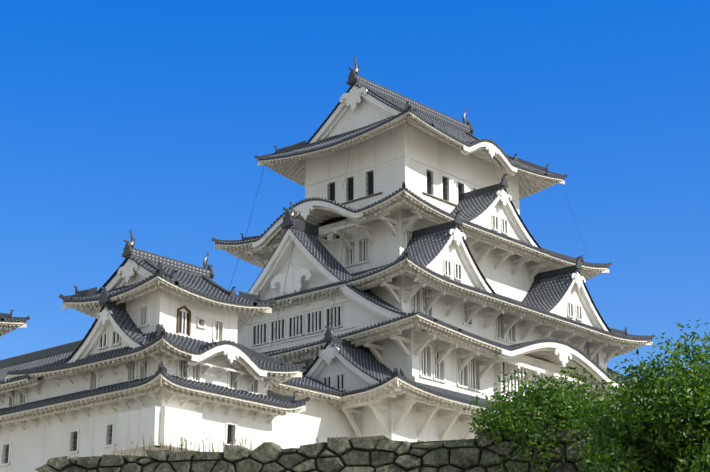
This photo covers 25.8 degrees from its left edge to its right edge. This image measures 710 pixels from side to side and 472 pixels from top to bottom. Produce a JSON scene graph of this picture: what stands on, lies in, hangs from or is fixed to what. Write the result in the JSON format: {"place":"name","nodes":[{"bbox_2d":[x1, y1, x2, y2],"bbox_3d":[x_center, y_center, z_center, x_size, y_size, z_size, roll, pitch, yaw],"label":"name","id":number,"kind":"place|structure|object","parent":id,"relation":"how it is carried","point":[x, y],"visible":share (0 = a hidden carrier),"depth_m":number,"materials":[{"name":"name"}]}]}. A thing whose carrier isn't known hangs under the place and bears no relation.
{"place":"outdoors","nodes":[
{"label":"outdoors","id":0,"kind":"place"},
{"bbox_2d":[44,436,592,471],"bbox_3d":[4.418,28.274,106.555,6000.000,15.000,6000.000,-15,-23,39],"label":"terrain","id":1,"kind":"structure","parent":0,"point":[318,470],"depth_m":29.41,"materials":[{"name":"grey stone"}]},
{"bbox_2d":[0,85,652,471],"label":"castle","id":2,"kind":"structure","parent":1,"relation":"on","point":[424,161],"depth_m":99.99,"materials":[{"name":"white paint"}]},
{"bbox_2d":[0,55,655,415],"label":"castle tiles","id":3,"kind":"object","parent":2,"relation":"attached to","point":[546,292],"visible":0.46,"depth_m":97.48,"materials":[{"name":"grey tile"}]},
{"bbox_2d":[228,139,586,353],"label":"cables","id":4,"kind":"object","parent":2,"relation":"attached to","point":[344,237],"visible":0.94,"depth_m":107.97,"materials":[{"name":"black metal"}]},
{"bbox_2d":[35,426,631,471],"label":"stone wall","id":5,"kind":"structure","parent":1,"relation":"on","point":[463,456],"depth_m":29.55,"materials":[{"name":"grey stone"}]},
{"bbox_2d":[93,429,336,457],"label":"weeds","id":6,"kind":"object","parent":5,"relation":"on","point":[181,444],"visible":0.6,"depth_m":31.14,"materials":[{"name":"green plant"}]},
{"bbox_2d":[463,366,626,471],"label":"shrub","id":7,"kind":"object","parent":1,"relation":"on","point":[558,398],"depth_m":28.73,"materials":[{"name":"green plant"}]},
{"bbox_2d":[569,319,709,471],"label":"shrub","id":8,"kind":"object","parent":1,"relation":"on","point":[646,428],"depth_m":25.87,"materials":[{"name":"green plant"}]},
{"bbox_2d":[0,0,709,379],"label":"sky","id":9,"kind":"structure","parent":0,"point":[150,118],"materials":[{"name":"blue"}]}
]}

